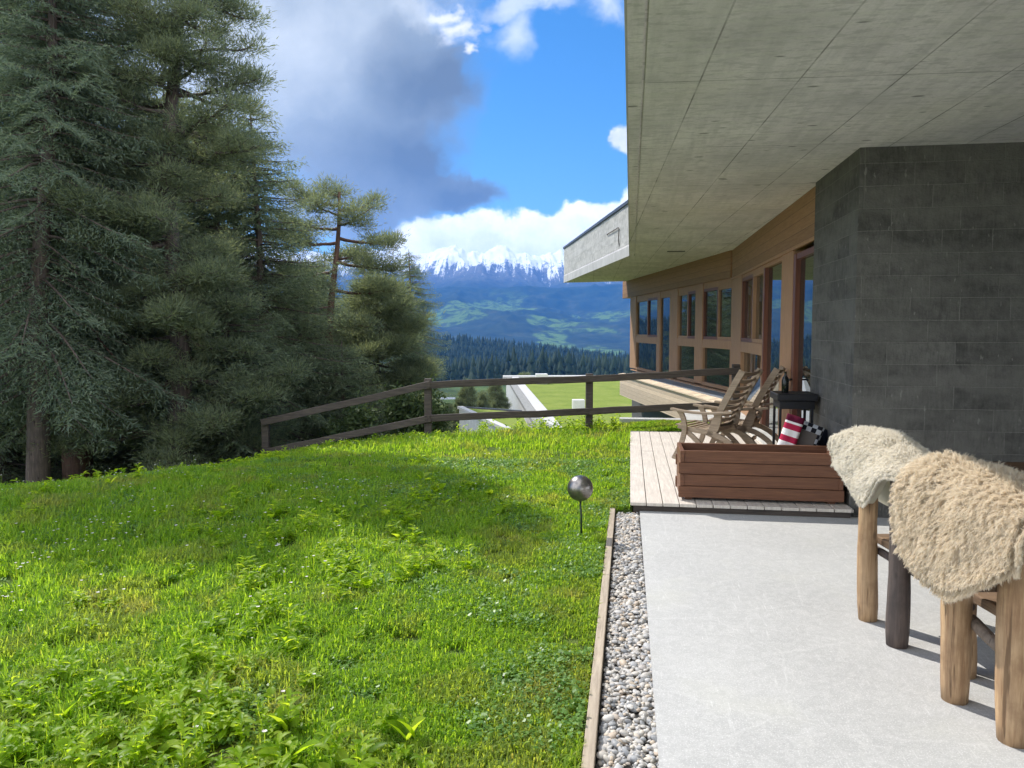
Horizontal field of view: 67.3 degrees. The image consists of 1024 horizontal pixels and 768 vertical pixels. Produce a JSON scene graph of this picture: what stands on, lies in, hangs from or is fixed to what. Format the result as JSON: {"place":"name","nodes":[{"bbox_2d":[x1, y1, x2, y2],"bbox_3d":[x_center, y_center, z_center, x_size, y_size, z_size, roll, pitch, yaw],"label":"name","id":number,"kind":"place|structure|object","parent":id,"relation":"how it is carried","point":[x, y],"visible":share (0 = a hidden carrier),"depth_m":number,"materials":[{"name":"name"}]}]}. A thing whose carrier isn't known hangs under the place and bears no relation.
{"place":"outdoors","nodes":[
{"label":"outdoors","id":0,"kind":"place"},
{"bbox_2d":[1,0,627,255],"label":"sky","id":1,"kind":"structure","parent":0,"point":[489,124],"materials":[{"name":"blue"}]},
{"bbox_2d":[0,347,708,767],"bbox_3d":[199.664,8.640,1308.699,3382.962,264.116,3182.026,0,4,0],"label":"lawn","id":2,"kind":"structure","parent":0,"point":[410,637],"depth_m":4.65,"materials":[{"name":"green plant"}]},
{"bbox_2d":[0,347,116,484],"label":"spruce tree","id":3,"kind":"object","parent":2,"relation":"on","point":[8,475],"visible":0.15,"depth_m":12.90,"materials":[{"name":"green plant"}]},
{"bbox_2d":[0,0,141,478],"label":"spruce tree","id":4,"kind":"object","parent":2,"relation":"on","point":[13,452],"visible":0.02,"depth_m":12.65,"materials":[{"name":"green plant"}]},
{"bbox_2d":[0,38,160,478],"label":"spruce tree","id":5,"kind":"object","parent":2,"relation":"on","point":[52,460],"visible":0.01,"depth_m":15.04,"materials":[{"name":"green plant"}]},
{"bbox_2d":[0,0,201,479],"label":"spruce tree","id":6,"kind":"object","parent":2,"relation":"on","point":[75,467],"visible":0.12,"depth_m":12.02,"materials":[{"name":"green plant"}]},
{"bbox_2d":[0,0,208,482],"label":"spruce tree","id":7,"kind":"object","parent":2,"relation":"on","point":[43,380],"visible":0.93,"depth_m":10.90,"materials":[{"name":"green plant"}]},
{"bbox_2d":[101,87,185,468],"bbox_3d":[-9.027,-1.680,18.911,4.798,11.402,5.082,-3,5,-34],"label":"spruce tree","id":8,"kind":"object","parent":2,"relation":"on","point":[150,195],"visible":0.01,"depth_m":18.57,"materials":[{"name":"green plant"}]},
{"bbox_2d":[52,82,253,479],"bbox_3d":[-7.318,-1.343,16.029,5.506,10.129,5.235,-4,6,-43],"label":"spruce tree","id":9,"kind":"object","parent":2,"relation":"on","point":[124,450],"visible":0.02,"depth_m":15.33,"materials":[{"name":"green plant"}]},
{"bbox_2d":[4,0,328,471],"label":"pine tree","id":10,"kind":"object","parent":2,"relation":"on","point":[178,311],"visible":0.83,"depth_m":11.53,"materials":[{"name":"green plant"}]},
{"bbox_2d":[83,318,277,476],"bbox_3d":[-5.885,0.426,14.032,4.436,3.914,3.870,-1,4,-15],"label":"spruce tree","id":11,"kind":"object","parent":2,"relation":"on","point":[125,463],"visible":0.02,"depth_m":13.45,"materials":[{"name":"green plant"}]},
{"bbox_2d":[99,98,282,470],"bbox_3d":[-8.389,-1.241,20.207,7.139,12.560,7.509,-2,5,-28],"label":"spruce tree","id":12,"kind":"object","parent":2,"relation":"on","point":[223,189],"depth_m":20.02,"materials":[{"name":"green plant"}]},
{"bbox_2d":[113,111,317,459],"bbox_3d":[-5.799,-1.027,15.753,4.759,8.751,5.006,-3,5,-36],"label":"spruce tree","id":13,"kind":"object","parent":2,"relation":"on","point":[210,224],"visible":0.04,"depth_m":15.16,"materials":[{"name":"green plant"}]},
{"bbox_2d":[126,260,332,468],"bbox_3d":[-4.676,-0.085,12.991,3.167,4.176,3.629,1,4,18],"label":"spruce tree","id":14,"kind":"object","parent":2,"relation":"on","point":[227,446],"visible":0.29,"depth_m":12.61,"materials":[{"name":"green plant"}]},
{"bbox_2d":[2,431,502,748],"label":"flower stems","id":15,"kind":"object","parent":2,"relation":"on","point":[234,536],"visible":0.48,"depth_m":5.62,"materials":[{"name":"green plant"}]},
{"bbox_2d":[129,108,382,464],"bbox_3d":[-4.708,-1.156,14.363,5.006,8.103,4.759,0,4,0],"label":"spruce tree","id":16,"kind":"object","parent":2,"relation":"on","point":[256,220],"visible":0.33,"depth_m":14.28,"materials":[{"name":"green plant"}]},
{"bbox_2d":[2,433,511,731],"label":"meadow flowers","id":17,"kind":"object","parent":2,"relation":"on","point":[213,546],"visible":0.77,"depth_m":5.35,"materials":[{"name":"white plant"}]},
{"bbox_2d":[0,446,529,767],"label":"weeds","id":18,"kind":"object","parent":2,"relation":"on","point":[226,721],"visible":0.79,"depth_m":3.19,"materials":[{"name":"green plant"}]},
{"bbox_2d":[3,413,620,484],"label":"tall weeds","id":19,"kind":"object","parent":2,"relation":"on","point":[542,424],"visible":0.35,"depth_m":11.58,"materials":[{"name":"green plant"}]},
{"bbox_2d":[286,263,342,360],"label":"spruce tree","id":20,"kind":"object","parent":2,"relation":"on","point":[339,299],"depth_m":21.49,"materials":[{"name":"green plant"}]},
{"bbox_2d":[0,456,630,767],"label":"clover","id":21,"kind":"object","parent":2,"relation":"on","point":[578,721],"visible":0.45,"depth_m":4.70,"materials":[{"name":"green plant"}]},
{"bbox_2d":[255,273,381,440],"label":"spruce tree","id":22,"kind":"object","parent":2,"relation":"on","point":[320,339],"visible":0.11,"depth_m":15.47,"materials":[{"name":"green plant"}]},
{"bbox_2d":[288,277,348,386],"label":"spruce tree","id":23,"kind":"object","parent":2,"relation":"on","point":[326,315],"depth_m":18.53,"materials":[{"name":"green plant"}]},
{"bbox_2d":[310,251,347,315],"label":"spruce tree","id":24,"kind":"object","parent":2,"relation":"on","point":[326,256],"depth_m":48.53,"materials":[{"name":"green plant"}]},
{"bbox_2d":[262,171,416,433],"bbox_3d":[-3.888,-0.646,17.013,3.435,8.098,3.021,-1,4,-18],"label":"pine tree","id":25,"kind":"object","parent":2,"relation":"on","point":[356,257],"visible":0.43,"depth_m":16.73,"materials":[{"name":"green plant"}]},
{"bbox_2d":[290,341,389,440],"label":"spruce tree","id":26,"kind":"object","parent":2,"relation":"on","point":[337,414],"visible":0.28,"depth_m":14.81,"materials":[{"name":"green plant"}]},
{"bbox_2d":[317,388,382,441],"bbox_3d":[-2.910,0.907,13.737,0.969,1.635,1.675,-2,5,-27],"label":"bush","id":27,"kind":"object","parent":2,"relation":"on","point":[358,418],"visible":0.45,"depth_m":13.48,"materials":[{"name":"green plant"}]},
{"bbox_2d":[341,247,394,378],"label":"spruce tree","id":28,"kind":"object","parent":2,"relation":"on","point":[353,269],"visible":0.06,"depth_m":44.63,"materials":[{"name":"green plant"}]},
{"bbox_2d":[311,269,455,436],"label":"pine tree","id":29,"kind":"object","parent":2,"relation":"on","point":[402,325],"visible":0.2,"depth_m":18.37,"materials":[{"name":"green plant"}]},
{"bbox_2d":[373,249,456,430],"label":"spruce tree","id":30,"kind":"object","parent":2,"relation":"on","point":[419,292],"visible":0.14,"depth_m":41.73,"materials":[{"name":"green plant"}]},
{"bbox_2d":[372,372,458,435],"bbox_3d":[-1.721,0.648,13.676,1.527,1.817,0.967,-1,4,-9],"label":"bush","id":31,"kind":"object","parent":2,"relation":"on","point":[399,408],"visible":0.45,"depth_m":13.42,"materials":[{"name":"green plant"}]},
{"bbox_2d":[444,402,458,433],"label":"pine tree","id":32,"kind":"object","parent":2,"relation":"on","point":[451,407],"visible":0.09,"depth_m":42.08,"materials":[{"name":"green plant"}]},
{"bbox_2d":[453,377,479,428],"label":"pine tree","id":33,"kind":"object","parent":2,"relation":"on","point":[464,394],"visible":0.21,"depth_m":42.95,"materials":[{"name":"green plant"}]},
{"bbox_2d":[477,388,491,407],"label":"pine tree","id":34,"kind":"object","parent":2,"relation":"on","point":[482,402],"visible":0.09,"depth_m":44.40,"materials":[{"name":"green plant"}]},
{"bbox_2d":[486,385,511,408],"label":"pine tree","id":35,"kind":"object","parent":2,"relation":"on","point":[498,398],"visible":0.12,"depth_m":45.93,"materials":[{"name":"green plant"}]},
{"bbox_2d":[260,364,740,452],"bbox_3d":[-0.182,0.531,11.887,7.482,1.660,0.606,0,4,-1],"label":"wooden fence","id":36,"kind":"object","parent":2,"relation":"on","point":[428,418],"visible":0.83,"depth_m":11.88,"materials":[{"name":"brown wood"}]},
{"bbox_2d":[372,332,636,380],"bbox_3d":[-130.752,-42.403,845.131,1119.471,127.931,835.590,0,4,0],"label":"forest","id":37,"kind":"object","parent":2,"relation":"on","point":[482,358],"visible":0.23,"depth_m":497.19,"materials":[{"name":"green plant"}]},
{"bbox_2d":[457,373,631,431],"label":"green roofed building","id":38,"kind":"structure","parent":2,"relation":"on","point":[532,397],"depth_m":45.24,"materials":[{"name":"plant"}]},
{"bbox_2d":[567,475,592,532],"bbox_3d":[0.529,0.969,5.973,0.200,0.522,0.200,0,4,0],"label":"garden globe","id":39,"kind":"object","parent":2,"relation":"on","point":[580,488],"visible":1,"depth_m":5.90,"materials":[{"name":"silver metal"}]},
{"bbox_2d":[581,508,614,767],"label":"timber edging","id":40,"kind":"object","parent":2,"relation":"on","point":[590,745],"visible":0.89,"depth_m":3.63,"materials":[{"name":"brown wood"}]},
{"bbox_2d":[619,417,709,422],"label":"concrete kerb","id":41,"kind":"structure","parent":2,"relation":"on","point":[626,419],"depth_m":12.97,"materials":[{"name":"grey concrete"}]},
{"bbox_2d":[630,410,852,517],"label":"wooden deck","id":42,"kind":"structure","parent":2,"relation":"on","point":[653,460],"depth_m":7.05,"materials":[{"name":"pale weathered wood planks"},{"name":"dark weathered wood"}]},
{"bbox_2d":[670,368,762,458],"bbox_3d":[2.416,0.353,8.994,0.907,1.091,0.685,3,5,38],"label":"deck chair","id":43,"kind":"object","parent":42,"relation":"on","point":[713,429],"visible":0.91,"depth_m":8.92,"materials":[{"name":"brown wood"}]},
{"bbox_2d":[703,365,785,443],"bbox_3d":[2.884,0.320,9.455,0.907,1.091,0.685,2,5,27],"label":"deck chair","id":44,"kind":"object","parent":42,"relation":"on","point":[750,420],"visible":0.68,"depth_m":9.23,"materials":[{"name":"brown wood"}]},
{"bbox_2d":[675,442,843,503],"bbox_3d":[2.216,0.803,6.989,1.404,0.446,0.524,1,4,9],"label":"planter box","id":45,"kind":"object","parent":42,"relation":"on","point":[764,472],"visible":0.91,"depth_m":6.76,"materials":[{"name":"reddish-brown stained wood"},{"name":"dark soil"}]},
{"bbox_2d":[777,413,804,444],"bbox_3d":[2.590,0.650,7.323,0.165,0.730,0.100,19,6,24],"label":"cushion","id":46,"kind":"object","parent":42,"relation":"on","point":[791,429],"visible":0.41,"depth_m":7.27,"materials":[{"name":"red fabric"}]},
{"bbox_2d":[770,391,817,444],"bbox_3d":[2.888,0.524,7.921,0.390,0.875,0.420,1,4,9],"label":"side table","id":47,"kind":"object","parent":42,"relation":"on","point":[804,400],"visible":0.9,"depth_m":7.73,"materials":[{"name":"black metal"}]},
{"bbox_2d":[781,371,788,392],"bbox_3d":[2.802,-0.021,7.885,0.072,0.215,0.072,0,4,0],"label":"bottle","id":48,"kind":"object","parent":47,"relation":"on","point":[785,384],"visible":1,"depth_m":7.86,"materials":[{"name":"black glass"}]},
{"bbox_2d":[796,421,824,444],"bbox_3d":[2.721,0.680,7.366,0.300,0.670,0.100,23,8,26],"label":"cushion","id":49,"kind":"object","parent":42,"relation":"on","point":[810,433],"visible":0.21,"depth_m":7.28,"materials":[{"name":"beige fabric"}]},
{"bbox_2d":[818,429,827,445],"bbox_3d":[2.831,0.693,7.484,0.340,0.620,0.110,20,5,21],"label":"cushion","id":50,"kind":"object","parent":42,"relation":"on","point":[823,441],"visible":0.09,"depth_m":7.39,"materials":[{"name":"black fabric"}]},
{"bbox_2d":[563,0,1023,517],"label":"house","id":51,"kind":"structure","parent":2,"relation":"on","point":[825,201],"depth_m":6.43,"materials":[{"name":"concrete"}]},
{"bbox_2d":[636,297,656,371],"bbox_3d":[3.866,-1.385,21.878,0.122,2.068,2.518,0,4,-4],"label":"window","id":52,"kind":"structure","parent":51,"relation":"in","point":[646,319],"depth_m":21.89,"materials":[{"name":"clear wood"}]},
{"bbox_2d":[659,295,669,371],"bbox_3d":[3.991,-1.241,19.847,0.090,2.068,0.998,0,4,-4],"label":"window","id":53,"kind":"structure","parent":51,"relation":"in","point":[664,300],"depth_m":20.01,"materials":[{"name":"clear glass"}]},
{"bbox_2d":[677,291,695,382],"bbox_3d":[4.115,-1.105,17.931,0.122,2.068,1.428,0,4,-4],"label":"window","id":54,"kind":"structure","parent":51,"relation":"in","point":[686,301],"depth_m":18.03,"materials":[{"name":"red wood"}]},
{"bbox_2d":[701,285,731,389],"bbox_3d":[4.250,-0.954,15.806,0.122,2.068,1.798,0,4,-4],"label":"window","id":55,"kind":"structure","parent":51,"relation":"in","point":[717,303],"depth_m":15.79,"materials":[{"name":"clear glass"}]},
{"bbox_2d":[740,269,763,422],"bbox_3d":[3.957,-0.614,12.508,0.164,2.341,2.248,1,4,9],"label":"window","id":56,"kind":"structure","parent":51,"relation":"in","point":[752,285],"depth_m":12.52,"materials":[{"name":"clear glass"}]},
{"bbox_2d":[760,262,781,434],"bbox_3d":[3.664,-0.487,10.712,0.120,2.343,1.400,1,4,9],"label":"window","id":57,"kind":"structure","parent":51,"relation":"in","point":[772,275],"depth_m":10.99,"materials":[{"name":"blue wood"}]},
{"bbox_2d":[789,246,813,421],"bbox_3d":[3.327,-0.346,8.719,0.180,2.343,1.250,1,4,9],"label":"door","id":58,"kind":"structure","parent":51,"relation":"in","point":[804,260],"depth_m":9.02,"materials":[{"name":"red wood"}]},
{"bbox_2d":[244,244,629,355],"bbox_3d":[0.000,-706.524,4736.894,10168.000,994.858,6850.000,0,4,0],"label":"mountain","id":59,"kind":"structure","parent":0,"point":[500,292],"depth_m":4713.69,"materials":[{"name":"green plant"}]},
{"bbox_2d":[595,512,658,767],"bbox_3d":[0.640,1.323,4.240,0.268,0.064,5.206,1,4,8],"label":"gravel","id":60,"kind":"structure","parent":0,"point":[627,543],"depth_m":3.68,"materials":[{"name":"grey gravel"}]},
{"bbox_2d":[640,511,1023,767],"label":"terrace paving","id":61,"kind":"structure","parent":0,"point":[769,648],"depth_m":3.73,"materials":[{"name":"concrete"}]},
{"bbox_2d":[857,480,996,679],"bbox_3d":[2.197,0.854,3.881,0.602,0.954,0.863,0,4,0],"label":"log seat","id":62,"kind":"object","parent":61,"relation":"on","point":[898,607],"visible":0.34,"depth_m":3.92,"materials":[{"name":"brown wood"}]},
{"bbox_2d":[827,424,932,507],"bbox_3d":[2.065,0.487,4.111,0.462,0.514,0.924,0,4,0],"label":"sheepskin","id":63,"kind":"object","parent":62,"relation":"on","point":[868,463],"visible":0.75,"depth_m":4.10,"materials":[{"name":"beige fur"}]},
{"bbox_2d":[940,564,1023,748],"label":"log seat","id":64,"kind":"object","parent":61,"relation":"on","point":[960,621],"visible":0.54,"depth_m":2.98,"materials":[{"name":"brown wood"}]},
{"bbox_2d":[888,449,1023,604],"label":"sheepskin","id":65,"kind":"object","parent":64,"relation":"on","point":[956,521],"visible":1,"depth_m":3.07,"materials":[{"name":"beige fur"}]},
{"bbox_2d":[976,461,1023,471],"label":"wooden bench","id":66,"kind":"object","parent":61,"relation":"on","point":[1017,465],"depth_m":6.28,"materials":[{"name":"brown wood"}]}
]}

